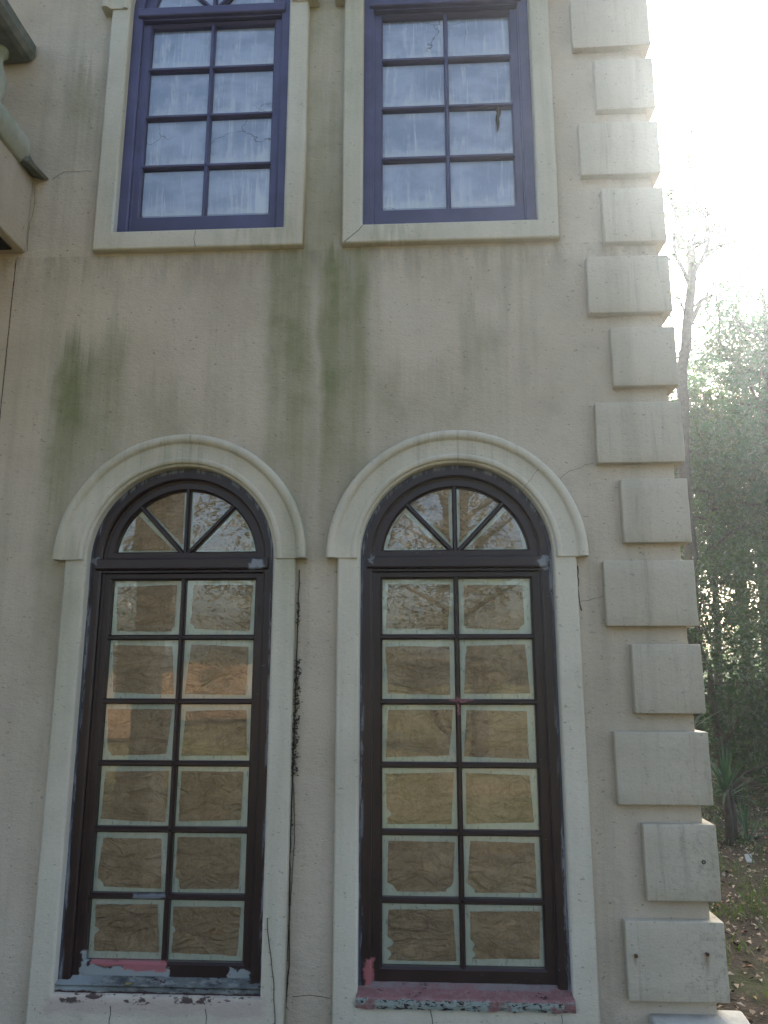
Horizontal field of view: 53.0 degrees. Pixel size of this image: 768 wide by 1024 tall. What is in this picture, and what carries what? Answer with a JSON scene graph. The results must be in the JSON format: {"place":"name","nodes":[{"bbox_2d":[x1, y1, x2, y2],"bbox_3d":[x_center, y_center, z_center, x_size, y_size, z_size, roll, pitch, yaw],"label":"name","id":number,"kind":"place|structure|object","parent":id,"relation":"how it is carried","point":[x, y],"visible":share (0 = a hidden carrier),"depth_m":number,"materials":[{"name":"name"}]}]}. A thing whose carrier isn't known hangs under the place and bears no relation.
{"place":"outdoors","nodes":[
{"label":"outdoors","id":0,"kind":"place"},
{"bbox_2d":[646,0,767,670],"label":"sky","id":1,"kind":"structure","parent":0,"point":[728,39],"materials":[{"name":"white"}]},
{"bbox_2d":[701,717,767,1023],"bbox_3d":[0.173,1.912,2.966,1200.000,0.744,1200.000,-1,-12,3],"label":"ground","id":2,"kind":"structure","parent":0,"point":[736,964],"depth_m":5.14,"materials":[{"name":"soil"}]},
{"bbox_2d":[0,0,749,1023],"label":"stucco house","id":3,"kind":"structure","parent":2,"relation":"on","point":[354,314],"depth_m":3.38,"materials":[{"name":"beige paint"}]},
{"bbox_2d":[26,434,307,1023],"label":"window","id":4,"kind":"structure","parent":3,"relation":"in","point":[164,864],"depth_m":3.25,"materials":[{"name":"brown glass"}]},
{"bbox_2d":[92,0,318,253],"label":"window","id":5,"kind":"structure","parent":3,"relation":"in","point":[204,132],"depth_m":3.87,"materials":[{"name":"glass"}]},
{"bbox_2d":[266,918,274,1023],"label":"dead vine","id":6,"kind":"object","parent":3,"relation":"attached to","point":[271,963],"visible":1,"depth_m":2.99,"materials":[{"name":"brown plant"}]},
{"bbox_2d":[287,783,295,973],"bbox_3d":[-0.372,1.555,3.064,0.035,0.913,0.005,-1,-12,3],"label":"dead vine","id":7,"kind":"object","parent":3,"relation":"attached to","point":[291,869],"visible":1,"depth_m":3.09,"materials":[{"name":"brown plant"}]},
{"bbox_2d":[286,570,301,1009],"bbox_3d":[-0.367,1.126,3.150,0.046,1.790,0.038,4,-12,-18],"label":"dead vine","id":8,"kind":"object","parent":3,"relation":"attached to","point":[295,699],"visible":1,"depth_m":3.18,"materials":[{"name":"black plant"}]},
{"bbox_2d":[335,0,559,246],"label":"window","id":9,"kind":"structure","parent":3,"relation":"in","point":[426,161],"depth_m":3.80,"materials":[{"name":"glass"}]},
{"bbox_2d":[326,430,599,1023],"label":"window","id":10,"kind":"structure","parent":3,"relation":"in","point":[463,892],"depth_m":3.19,"materials":[{"name":"brown glass"}]},
{"bbox_2d":[496,106,500,131],"bbox_3d":[0.563,-1.935,3.795,0.028,0.145,0.012,-1,-12,3],"label":"dead leaf","id":11,"kind":"object","parent":3,"relation":"hanging from","point":[498,111],"visible":1,"depth_m":3.79,"materials":[{"name":"plant"}]},
{"bbox_2d":[653,55,767,730],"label":"oak tree","id":12,"kind":"object","parent":2,"relation":"on","point":[699,207],"visible":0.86,"depth_m":12.36,"materials":[{"name":"grey plant"}]},
{"bbox_2d":[694,707,727,758],"bbox_3d":[3.199,2.572,8.233,1.062,1.654,0.950,10,-15,-38],"label":"yucca","id":13,"kind":"object","parent":2,"relation":"on","point":[695,721],"visible":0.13,"depth_m":8.25,"materials":[{"name":"green plant"}]},
{"bbox_2d":[670,356,760,668],"bbox_3d":[10.101,0.638,21.760,5.679,10.659,6.256,-4,-13,19],"label":"leafy tree","id":14,"kind":"object","parent":2,"relation":"on","point":[744,486],"visible":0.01,"depth_m":21.56,"materials":[{"name":"green plant"}]},
{"bbox_2d":[665,241,767,648],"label":"cedar tree","id":15,"kind":"object","parent":2,"relation":"on","point":[755,326],"visible":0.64,"depth_m":12.56,"materials":[{"name":"green plant"}]},
{"bbox_2d":[668,320,767,775],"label":"leafy tree","id":16,"kind":"object","parent":2,"relation":"on","point":[706,448],"visible":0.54,"depth_m":12.43,"materials":[{"name":"green plant"}]},
{"bbox_2d":[674,389,767,746],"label":"cedar tree","id":17,"kind":"object","parent":2,"relation":"on","point":[763,549],"visible":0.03,"depth_m":15.29,"materials":[{"name":"green plant"}]},
{"bbox_2d":[681,504,767,802],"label":"tree","id":18,"kind":"object","parent":2,"relation":"on","point":[712,706],"visible":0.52,"depth_m":9.72,"materials":[{"name":"green plant"}]},
{"bbox_2d":[683,299,767,675],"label":"leafy tree","id":19,"kind":"object","parent":2,"relation":"on","point":[702,375],"visible":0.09,"depth_m":17.99,"materials":[{"name":"green plant"}]},
{"bbox_2d":[690,559,767,780],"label":"tree","id":20,"kind":"object","parent":2,"relation":"on","point":[751,618],"visible":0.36,"depth_m":10.47,"materials":[{"name":"green plant"}]},
{"bbox_2d":[712,757,749,840],"bbox_3d":[3.463,2.851,7.641,0.516,0.877,0.568,7,-14,-30],"label":"yucca","id":21,"kind":"object","parent":2,"relation":"on","point":[733,806],"visible":0.43,"depth_m":7.61,"materials":[{"name":"green plant"}]},
{"bbox_2d":[702,605,761,690],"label":"woods","id":22,"kind":"object","parent":2,"relation":"on","point":[706,673],"depth_m":36.84,"materials":[{"name":"green plant"}]},
{"bbox_2d":[704,807,760,845],"bbox_3d":[3.451,3.162,7.595,0.595,0.549,0.711,-3,-12,12],"label":"yucca","id":23,"kind":"object","parent":2,"relation":"on","point":[724,825],"visible":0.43,"depth_m":7.71,"materials":[{"name":"green plant"}]},
{"bbox_2d":[701,739,764,845],"bbox_3d":[3.337,2.728,7.572,0.926,1.087,0.959,-1,-12,3],"label":"yucca","id":24,"kind":"object","parent":2,"relation":"on","point":[725,783],"visible":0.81,"depth_m":7.43,"materials":[{"name":"green plant"}]},
{"bbox_2d":[703,693,765,757],"bbox_3d":[6.217,3.615,13.418,2.974,1.574,2.894,-6,-13,25],"label":"shrub","id":25,"kind":"object","parent":2,"relation":"on","point":[735,728],"visible":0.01,"depth_m":13.06,"materials":[{"name":"green plant"}]},
{"bbox_2d":[701,775,767,1022],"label":"leaf litter","id":26,"kind":"object","parent":2,"relation":"on","point":[752,1012],"visible":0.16,"depth_m":5.95,"materials":[{"name":"brown plant"}]},
{"bbox_2d":[703,662,767,781],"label":"shrub","id":27,"kind":"object","parent":2,"relation":"on","point":[709,738],"visible":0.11,"depth_m":11.21,"materials":[{"name":"green plant"}]},
{"bbox_2d":[717,795,767,841],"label":"yucca","id":28,"kind":"object","parent":2,"relation":"on","point":[744,824],"visible":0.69,"depth_m":7.55,"materials":[{"name":"green plant"}]},
{"bbox_2d":[744,854,751,862],"bbox_3d":[3.182,3.021,6.715,0.063,0.072,0.052,-1,-12,3],"label":"paper scrap","id":29,"kind":"object","parent":2,"relation":"on","point":[748,858],"visible":0.96,"depth_m":6.71,"materials":[{"name":"white paper"}]},
{"bbox_2d":[729,461,767,491],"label":"leafy tree","id":30,"kind":"object","parent":2,"relation":"on","point":[765,472],"visible":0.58,"depth_m":12.26,"materials":[{"name":"green plant"}]},
{"bbox_2d":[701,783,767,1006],"bbox_3d":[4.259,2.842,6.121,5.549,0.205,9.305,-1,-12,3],"label":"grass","id":31,"kind":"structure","parent":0,"point":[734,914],"depth_m":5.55,"materials":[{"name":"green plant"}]}
]}

